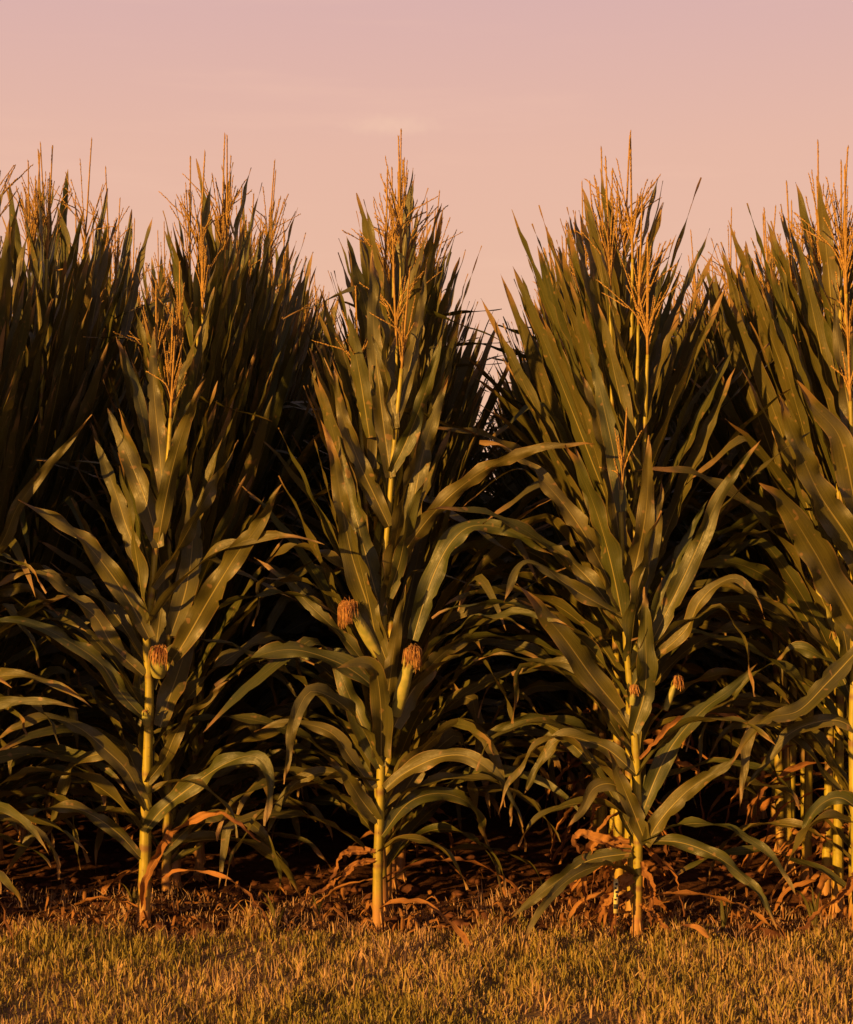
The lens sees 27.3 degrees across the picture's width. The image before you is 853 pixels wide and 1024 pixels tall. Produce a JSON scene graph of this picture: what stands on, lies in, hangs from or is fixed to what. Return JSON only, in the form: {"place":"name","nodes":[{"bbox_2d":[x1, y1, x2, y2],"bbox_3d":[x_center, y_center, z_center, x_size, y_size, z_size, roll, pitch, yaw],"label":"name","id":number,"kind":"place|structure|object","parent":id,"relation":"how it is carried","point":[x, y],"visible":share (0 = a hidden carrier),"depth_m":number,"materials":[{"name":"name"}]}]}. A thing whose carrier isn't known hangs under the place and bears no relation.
{"place":"outdoors","nodes":[
{"label":"outdoors","id":0,"kind":"place"},
{"bbox_2d":[0,660,852,1023],"bbox_3d":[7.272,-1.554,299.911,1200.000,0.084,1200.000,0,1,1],"label":"ground","id":1,"kind":"structure","parent":0,"point":[442,888],"depth_m":6.24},
{"bbox_2d":[0,677,60,872],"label":"corn plant","id":2,"kind":"object","parent":1,"relation":"on","point":[15,815],"visible":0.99,"depth_m":5.08,"materials":[{"name":"green plant"}]},
{"bbox_2d":[0,414,91,952],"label":"corn plant","id":3,"kind":"object","parent":1,"relation":"on","point":[27,491],"visible":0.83,"depth_m":5.49,"materials":[{"name":"green plant"}]},
{"bbox_2d":[0,560,93,908],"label":"corn plant","id":4,"kind":"object","parent":1,"relation":"on","point":[6,755],"visible":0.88,"depth_m":5.21,"materials":[{"name":"green plant"}]},
{"bbox_2d":[0,375,119,869],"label":"corn plant","id":5,"kind":"object","parent":1,"relation":"on","point":[32,790],"visible":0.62,"depth_m":5.59,"materials":[{"name":"green plant"}]},
{"bbox_2d":[0,321,124,862],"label":"corn plant","id":6,"kind":"object","parent":1,"relation":"on","point":[48,672],"visible":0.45,"depth_m":5.95,"materials":[{"name":"green plant"}]},
{"bbox_2d":[7,150,118,820],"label":"corn plant","id":7,"kind":"object","parent":1,"relation":"on","point":[77,369],"visible":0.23,"depth_m":7.13,"materials":[{"name":"green plant"}]},
{"bbox_2d":[0,178,125,847],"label":"corn plant","id":8,"kind":"object","parent":1,"relation":"on","point":[5,475],"visible":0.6,"depth_m":6.25,"materials":[{"name":"green plant"}]},
{"bbox_2d":[2,160,124,833],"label":"corn plant","id":9,"kind":"object","parent":1,"relation":"on","point":[17,250],"visible":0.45,"depth_m":6.96,"materials":[{"name":"green plant"}]},
{"bbox_2d":[0,355,128,879],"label":"corn plant","id":10,"kind":"object","parent":1,"relation":"on","point":[14,545],"visible":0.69,"depth_m":5.67,"materials":[{"name":"green plant"}]},
{"bbox_2d":[2,142,136,768],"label":"corn plant","id":11,"kind":"object","parent":1,"relation":"on","point":[89,516],"visible":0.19,"depth_m":7.74,"materials":[{"name":"green plant"}]},
{"bbox_2d":[1,277,138,795],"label":"corn plant","id":12,"kind":"object","parent":1,"relation":"on","point":[101,525],"visible":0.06,"depth_m":7.96,"materials":[{"name":"green plant"}]},
{"bbox_2d":[0,152,140,824],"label":"corn plant","id":13,"kind":"object","parent":1,"relation":"on","point":[63,602],"visible":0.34,"depth_m":7.10,"materials":[{"name":"green plant"}]},
{"bbox_2d":[4,186,139,813],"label":"corn plant","id":14,"kind":"object","parent":1,"relation":"on","point":[77,665],"visible":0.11,"depth_m":7.49,"materials":[{"name":"green plant"}]},
{"bbox_2d":[0,164,155,860],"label":"corn plant","id":15,"kind":"object","parent":1,"relation":"on","point":[7,255],"visible":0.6,"depth_m":6.42,"materials":[{"name":"green plant"}]},
{"bbox_2d":[0,211,161,816],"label":"corn plant","id":16,"kind":"object","parent":1,"relation":"on","point":[34,363],"visible":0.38,"depth_m":6.64,"materials":[{"name":"green plant"}]},
{"bbox_2d":[9,196,157,800],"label":"corn plant","id":17,"kind":"object","parent":1,"relation":"on","point":[114,373],"visible":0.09,"depth_m":7.85,"materials":[{"name":"green plant"}]},
{"bbox_2d":[0,191,178,824],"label":"corn plant","id":18,"kind":"object","parent":1,"relation":"on","point":[28,659],"visible":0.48,"depth_m":6.26,"materials":[{"name":"green plant"}]},
{"bbox_2d":[0,145,180,842],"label":"corn plant","id":19,"kind":"object","parent":1,"relation":"on","point":[47,555],"visible":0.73,"depth_m":6.75,"materials":[{"name":"green plant"}]},
{"bbox_2d":[18,197,163,731],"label":"corn plant","id":20,"kind":"object","parent":1,"relation":"on","point":[116,256],"visible":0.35,"depth_m":8.50,"materials":[{"name":"green plant"}]},
{"bbox_2d":[24,137,175,798],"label":"corn plant","id":21,"kind":"object","parent":1,"relation":"on","point":[99,271],"visible":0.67,"depth_m":7.59,"materials":[{"name":"green plant"}]},
{"bbox_2d":[69,207,141,787],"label":"corn plant","id":22,"kind":"object","parent":1,"relation":"on","point":[97,326],"visible":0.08,"depth_m":8.07,"materials":[{"name":"green plant"}]},
{"bbox_2d":[66,165,173,775],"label":"corn plant","id":23,"kind":"object","parent":1,"relation":"on","point":[125,325],"visible":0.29,"depth_m":8.36,"materials":[{"name":"green plant"}]},
{"bbox_2d":[0,312,336,894],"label":"corn plant","id":24,"kind":"object","parent":1,"relation":"on","point":[184,812],"visible":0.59,"depth_m":5.95,"materials":[{"name":"green plant"}]},
{"bbox_2d":[0,328,341,933],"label":"corn plant","id":25,"kind":"object","parent":1,"relation":"on","point":[185,622],"visible":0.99,"depth_m":5.51,"materials":[{"name":"green plant"}]},
{"bbox_2d":[16,156,326,838],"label":"corn plant","id":26,"kind":"object","parent":1,"relation":"on","point":[54,649],"visible":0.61,"depth_m":6.65,"materials":[{"name":"green plant"}]},
{"bbox_2d":[0,280,348,888],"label":"corn plant","id":27,"kind":"object","parent":1,"relation":"on","point":[186,392],"visible":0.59,"depth_m":6.09,"materials":[{"name":"green plant"}]},
{"bbox_2d":[21,135,338,818],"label":"corn plant","id":28,"kind":"object","parent":1,"relation":"on","point":[300,623],"visible":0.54,"depth_m":6.83,"materials":[{"name":"green plant"}]},
{"bbox_2d":[0,208,360,863],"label":"corn plant","id":29,"kind":"object","parent":1,"relation":"on","point":[251,461],"visible":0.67,"depth_m":6.36,"materials":[{"name":"green plant"}]},
{"bbox_2d":[52,150,324,866],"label":"corn plant","id":30,"kind":"object","parent":1,"relation":"on","point":[221,672],"visible":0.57,"depth_m":6.52,"materials":[{"name":"green plant"}]},
{"bbox_2d":[12,261,367,882],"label":"corn plant","id":31,"kind":"object","parent":1,"relation":"on","point":[316,702],"visible":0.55,"depth_m":6.25,"materials":[{"name":"green plant"}]},
{"bbox_2d":[39,196,350,819],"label":"corn plant","id":32,"kind":"object","parent":1,"relation":"on","point":[293,611],"visible":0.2,"depth_m":7.05,"materials":[{"name":"green plant"}]},
{"bbox_2d":[91,230,318,822],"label":"corn plant","id":33,"kind":"object","parent":1,"relation":"on","point":[287,562],"visible":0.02,"depth_m":7.39,"materials":[{"name":"green plant"}]},
{"bbox_2d":[92,185,328,793],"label":"corn plant","id":34,"kind":"object","parent":1,"relation":"on","point":[290,502],"visible":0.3,"depth_m":7.77,"materials":[{"name":"green plant"}]},
{"bbox_2d":[85,160,347,797],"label":"corn plant","id":35,"kind":"object","parent":1,"relation":"on","point":[261,360],"visible":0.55,"depth_m":7.76,"materials":[{"name":"green plant"}]},
{"bbox_2d":[96,194,347,815],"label":"corn plant","id":36,"kind":"object","parent":1,"relation":"on","point":[273,385],"visible":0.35,"depth_m":7.52,"materials":[{"name":"green plant"}]},
{"bbox_2d":[98,132,346,830],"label":"corn plant","id":37,"kind":"object","parent":1,"relation":"on","point":[257,695],"visible":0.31,"depth_m":7.01,"materials":[{"name":"green plant"}]},
{"bbox_2d":[114,170,336,746],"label":"corn plant","id":38,"kind":"object","parent":1,"relation":"on","point":[315,458],"visible":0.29,"depth_m":8.09,"materials":[{"name":"green plant"}]},
{"bbox_2d":[132,234,329,791],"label":"corn plant","id":39,"kind":"object","parent":1,"relation":"on","point":[312,484],"visible":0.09,"depth_m":8.15,"materials":[{"name":"green plant"}]},
{"bbox_2d":[171,211,331,766],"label":"corn plant","id":40,"kind":"object","parent":1,"relation":"on","point":[292,414],"visible":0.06,"depth_m":8.54,"materials":[{"name":"green plant"}]},
{"bbox_2d":[264,221,342,688],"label":"corn plant","id":41,"kind":"object","parent":1,"relation":"on","point":[301,361],"visible":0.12,"depth_m":8.63,"materials":[{"name":"green plant"}]},
{"bbox_2d":[269,219,346,602],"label":"corn plant","id":42,"kind":"object","parent":1,"relation":"on","point":[301,299],"visible":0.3,"depth_m":9.10,"materials":[{"name":"green plant"}]},
{"bbox_2d":[137,285,564,915],"bbox_3d":[-0.199,0.317,5.679,1.381,2.108,0.604,0,1,-22],"label":"corn plant","id":43,"kind":"object","parent":1,"relation":"on","point":[363,387],"visible":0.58,"depth_m":5.69,"materials":[{"name":"green plant"}]},
{"bbox_2d":[196,170,568,897],"bbox_3d":[-0.174,0.092,6.057,1.398,2.560,0.604,0,1,22],"label":"corn plant","id":44,"kind":"object","parent":1,"relation":"on","point":[470,702],"visible":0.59,"depth_m":6.05,"materials":[{"name":"green plant"}]},
{"bbox_2d":[208,162,567,860],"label":"corn plant","id":45,"kind":"object","parent":1,"relation":"on","point":[530,730],"visible":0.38,"depth_m":6.30,"materials":[{"name":"green plant"}]},
{"bbox_2d":[252,183,537,828],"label":"corn plant","id":46,"kind":"object","parent":1,"relation":"on","point":[313,523],"visible":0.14,"depth_m":7.15,"materials":[{"name":"green plant"}]},
{"bbox_2d":[211,229,584,898],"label":"corn plant","id":47,"kind":"object","parent":1,"relation":"on","point":[417,713],"visible":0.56,"depth_m":5.88,"materials":[{"name":"green plant"}]},
{"bbox_2d":[234,167,563,856],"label":"corn plant","id":48,"kind":"object","parent":1,"relation":"on","point":[279,607],"visible":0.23,"depth_m":6.53,"materials":[{"name":"green plant"}]},
{"bbox_2d":[241,128,558,855],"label":"corn plant","id":49,"kind":"object","parent":1,"relation":"on","point":[515,629],"visible":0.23,"depth_m":6.66,"materials":[{"name":"green plant"}]},
{"bbox_2d":[257,285,546,807],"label":"corn plant","id":50,"kind":"object","parent":1,"relation":"on","point":[522,684],"visible":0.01,"depth_m":7.53,"materials":[{"name":"green plant"}]},
{"bbox_2d":[214,250,594,952],"bbox_3d":[-0.055,0.293,5.477,1.154,2.290,0.577,0,1,6],"label":"corn plant","id":51,"kind":"object","parent":1,"relation":"on","point":[392,694],"visible":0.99,"depth_m":5.49,"materials":[{"name":"green plant"}]},
{"bbox_2d":[258,229,550,832],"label":"corn plant","id":52,"kind":"object","parent":1,"relation":"on","point":[438,810],"visible":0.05,"depth_m":6.98,"materials":[{"name":"green plant"}]},
{"bbox_2d":[261,210,552,816],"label":"corn plant","id":53,"kind":"object","parent":1,"relation":"on","point":[443,306],"visible":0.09,"depth_m":7.31,"materials":[{"name":"green plant"}]},
{"bbox_2d":[254,188,564,856],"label":"corn plant","id":54,"kind":"object","parent":1,"relation":"on","point":[447,681],"visible":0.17,"depth_m":6.66,"materials":[{"name":"green plant"}]},
{"bbox_2d":[273,291,549,829],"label":"corn plant","id":55,"kind":"object","parent":1,"relation":"on","point":[454,417],"visible":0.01,"depth_m":7.01,"materials":[{"name":"green plant"}]},
{"bbox_2d":[285,190,540,730],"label":"corn plant","id":56,"kind":"object","parent":1,"relation":"on","point":[481,456],"visible":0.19,"depth_m":8.46,"materials":[{"name":"green plant"}]},
{"bbox_2d":[290,220,539,772],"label":"corn plant","id":57,"kind":"object","parent":1,"relation":"on","point":[496,504],"visible":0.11,"depth_m":8.47,"materials":[{"name":"green plant"}]},
{"bbox_2d":[279,242,553,785],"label":"corn plant","id":58,"kind":"object","parent":1,"relation":"on","point":[325,640],"visible":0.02,"depth_m":7.72,"materials":[{"name":"green plant"}]},
{"bbox_2d":[286,227,546,722],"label":"corn plant","id":59,"kind":"object","parent":1,"relation":"on","point":[478,534],"visible":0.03,"depth_m":8.02,"materials":[{"name":"green plant"}]},
{"bbox_2d":[224,136,612,884],"bbox_3d":[-0.057,0.025,6.214,1.407,2.692,0.603,0,1,0],"label":"corn plant","id":60,"kind":"object","parent":1,"relation":"on","point":[402,244],"visible":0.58,"depth_m":6.19,"materials":[{"name":"green plant"}]},
{"bbox_2d":[292,198,544,788],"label":"corn plant","id":61,"kind":"object","parent":1,"relation":"on","point":[484,357],"visible":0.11,"depth_m":8.15,"materials":[{"name":"green plant"}]},
{"bbox_2d":[0,783,850,938],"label":"soil clods","id":62,"kind":"object","parent":1,"relation":"on","point":[407,888],"visible":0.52,"depth_m":5.98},
{"bbox_2d":[0,816,851,936],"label":"leaf litter","id":63,"kind":"object","parent":1,"relation":"on","point":[842,915],"visible":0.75,"depth_m":5.62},
{"bbox_2d":[0,878,852,1023],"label":"grass","id":64,"kind":"structure","parent":1,"relation":"on","point":[39,937],"depth_m":4.95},
{"bbox_2d":[1,247,852,790],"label":"corn field","id":65,"kind":"structure","parent":1,"relation":"on","point":[481,499],"depth_m":13.73,"materials":[{"name":"green plant"}]},
{"bbox_2d":[463,180,658,850],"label":"corn plant","id":66,"kind":"object","parent":1,"relation":"on","point":[504,392],"visible":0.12,"depth_m":6.67,"materials":[{"name":"green plant"}]},
{"bbox_2d":[447,217,711,785],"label":"corn plant","id":67,"kind":"object","parent":1,"relation":"on","point":[547,675],"visible":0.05,"depth_m":8.09,"materials":[{"name":"green plant"}]},
{"bbox_2d":[439,264,720,782],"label":"corn plant","id":68,"kind":"object","parent":1,"relation":"on","point":[479,677],"visible":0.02,"depth_m":7.23,"materials":[{"name":"green plant"}]},
{"bbox_2d":[463,223,699,797],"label":"corn plant","id":69,"kind":"object","parent":1,"relation":"on","point":[514,489],"visible":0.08,"depth_m":7.81,"materials":[{"name":"green plant"}]},
{"bbox_2d":[437,260,731,827],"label":"corn plant","id":70,"kind":"object","parent":1,"relation":"on","point":[559,537],"visible":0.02,"depth_m":7.11,"materials":[{"name":"green plant"}]},
{"bbox_2d":[435,235,735,793],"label":"corn plant","id":71,"kind":"object","parent":1,"relation":"on","point":[570,776],"visible":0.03,"depth_m":8.03,"materials":[{"name":"green plant"}]},
{"bbox_2d":[436,147,750,863],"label":"corn plant","id":72,"kind":"object","parent":1,"relation":"on","point":[548,397],"visible":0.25,"depth_m":6.41,"materials":[{"name":"green plant"}]},
{"bbox_2d":[446,187,742,833],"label":"corn plant","id":73,"kind":"object","parent":1,"relation":"on","point":[706,694],"visible":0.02,"depth_m":6.92,"materials":[{"name":"green plant"}]},
{"bbox_2d":[459,182,733,796],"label":"corn plant","id":74,"kind":"object","parent":1,"relation":"on","point":[580,768],"visible":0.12,"depth_m":7.66,"materials":[{"name":"green plant"}]},
{"bbox_2d":[441,251,752,816],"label":"corn plant","id":75,"kind":"object","parent":1,"relation":"on","point":[700,657],"visible":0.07,"depth_m":7.40,"materials":[{"name":"green plant"}]},
{"bbox_2d":[476,181,730,854],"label":"corn plant","id":76,"kind":"object","parent":1,"relation":"on","point":[523,420],"visible":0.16,"depth_m":6.18,"materials":[{"name":"green plant"}]},
{"bbox_2d":[435,130,781,889],"bbox_3d":[0.635,0.025,6.086,1.262,2.704,0.626,0,1,-1],"label":"corn plant","id":77,"kind":"object","parent":1,"relation":"on","point":[673,382],"visible":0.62,"depth_m":6.07,"materials":[{"name":"green plant"}]},
{"bbox_2d":[463,168,756,850],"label":"corn plant","id":78,"kind":"object","parent":1,"relation":"on","point":[594,728],"visible":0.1,"depth_m":6.65,"materials":[{"name":"green plant"}]},
{"bbox_2d":[431,344,795,953],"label":"corn plant","id":79,"kind":"object","parent":1,"relation":"on","point":[623,602],"visible":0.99,"depth_m":5.39,"materials":[{"name":"green plant"}]},
{"bbox_2d":[426,133,800,880],"bbox_3d":[0.627,0.018,6.154,1.296,2.666,0.618,0,1,-4],"label":"corn plant","id":80,"kind":"object","parent":1,"relation":"on","point":[548,561],"visible":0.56,"depth_m":6.13,"materials":[{"name":"green plant"}]},
{"bbox_2d":[422,156,811,907],"bbox_3d":[0.664,0.123,5.899,1.358,2.609,0.358,0,1,0],"label":"corn plant","id":81,"kind":"object","parent":1,"relation":"on","point":[530,394],"visible":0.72,"depth_m":5.83,"materials":[{"name":"green plant"}]},
{"bbox_2d":[427,237,813,926],"bbox_3d":[0.608,0.248,5.586,1.262,2.247,0.644,0,1,-7],"label":"corn plant","id":82,"kind":"object","parent":1,"relation":"on","point":[619,387],"visible":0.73,"depth_m":5.58,"materials":[{"name":"green plant"}]},
{"bbox_2d":[444,197,798,917],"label":"corn plant","id":83,"kind":"object","parent":1,"relation":"on","point":[594,631],"visible":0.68,"depth_m":5.70,"materials":[{"name":"green plant"}]},
{"bbox_2d":[607,229,731,776],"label":"corn plant","id":84,"kind":"object","parent":1,"relation":"on","point":[695,736],"visible":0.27,"depth_m":8.47,"materials":[{"name":"green plant"}]},
{"bbox_2d":[653,258,729,775],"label":"corn plant","id":85,"kind":"object","parent":1,"relation":"on","point":[702,326],"visible":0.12,"depth_m":8.24,"materials":[{"name":"green plant"}]},
{"bbox_2d":[610,207,823,877],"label":"corn plant","id":86,"kind":"object","parent":1,"relation":"on","point":[713,446],"visible":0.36,"depth_m":6.41,"materials":[{"name":"green plant"}]},
{"bbox_2d":[643,261,820,836],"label":"corn plant","id":87,"kind":"object","parent":1,"relation":"on","point":[754,746],"visible":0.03,"depth_m":7.20,"materials":[{"name":"green plant"}]},
{"bbox_2d":[621,180,846,882],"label":"corn plant","id":88,"kind":"object","parent":1,"relation":"on","point":[753,463],"visible":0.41,"depth_m":6.22,"materials":[{"name":"green plant"}]},
{"bbox_2d":[624,221,847,838],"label":"corn plant","id":89,"kind":"object","parent":1,"relation":"on","point":[718,574],"visible":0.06,"depth_m":6.92,"materials":[{"name":"green plant"}]},
{"bbox_2d":[621,164,852,922],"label":"corn plant","id":90,"kind":"object","parent":1,"relation":"on","point":[816,327],"visible":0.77,"depth_m":5.64,"materials":[{"name":"green plant"}]},
{"bbox_2d":[654,230,822,815],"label":"corn plant","id":91,"kind":"object","parent":1,"relation":"on","point":[742,810],"visible":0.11,"depth_m":7.49,"materials":[{"name":"green plant"}]},
{"bbox_2d":[631,239,852,925],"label":"corn plant","id":92,"kind":"object","parent":1,"relation":"on","point":[791,577],"visible":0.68,"depth_m":5.60,"materials":[{"name":"green plant"}]},
{"bbox_2d":[663,213,823,854],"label":"corn plant","id":93,"kind":"object","parent":1,"relation":"on","point":[691,668],"visible":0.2,"depth_m":6.62,"materials":[{"name":"green plant"}]},
{"bbox_2d":[665,207,822,792],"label":"corn plant","id":94,"kind":"object","parent":1,"relation":"on","point":[675,536],"visible":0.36,"depth_m":8.02,"materials":[{"name":"green plant"}]},
{"bbox_2d":[643,205,848,828],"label":"corn plant","id":95,"kind":"object","parent":1,"relation":"on","point":[735,298],"visible":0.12,"depth_m":7.30,"materials":[{"name":"green plant"}]},
{"bbox_2d":[647,200,844,810],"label":"corn plant","id":96,"kind":"object","parent":1,"relation":"on","point":[763,751],"visible":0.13,"depth_m":6.78,"materials":[{"name":"green plant"}]},
{"bbox_2d":[651,249,848,834],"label":"corn plant","id":97,"kind":"object","parent":1,"relation":"on","point":[683,700],"visible":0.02,"depth_m":7.00,"materials":[{"name":"green plant"}]},
{"bbox_2d":[654,259,845,783],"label":"corn plant","id":98,"kind":"object","parent":1,"relation":"on","point":[724,747],"visible":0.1,"depth_m":8.22,"materials":[{"name":"green plant"}]},
{"bbox_2d":[648,139,852,887],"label":"corn plant","id":99,"kind":"object","parent":1,"relation":"on","point":[763,430],"visible":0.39,"depth_m":6.08,"materials":[{"name":"green plant"}]},
{"bbox_2d":[662,176,852,885],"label":"corn plant","id":100,"kind":"object","parent":1,"relation":"on","point":[731,417],"visible":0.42,"depth_m":6.05,"materials":[{"name":"green plant"}]},
{"bbox_2d":[669,160,852,898],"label":"corn plant","id":101,"kind":"object","parent":1,"relation":"on","point":[766,390],"visible":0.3,"depth_m":5.84,"materials":[{"name":"green plant"}]},
{"bbox_2d":[686,146,852,909],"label":"corn plant","id":102,"kind":"object","parent":1,"relation":"on","point":[782,590],"visible":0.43,"depth_m":5.78,"materials":[{"name":"green plant"}]},
{"bbox_2d":[691,223,848,870],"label":"corn plant","id":103,"kind":"object","parent":1,"relation":"on","point":[726,462],"visible":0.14,"depth_m":6.43,"materials":[{"name":"green plant"}]},
{"bbox_2d":[688,300,852,935],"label":"corn plant","id":104,"kind":"object","parent":1,"relation":"on","point":[815,551],"visible":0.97,"depth_m":5.37,"materials":[{"name":"green plant"}]},
{"bbox_2d":[0,0,852,494],"label":"sky","id":105,"kind":"structure","parent":0,"point":[499,107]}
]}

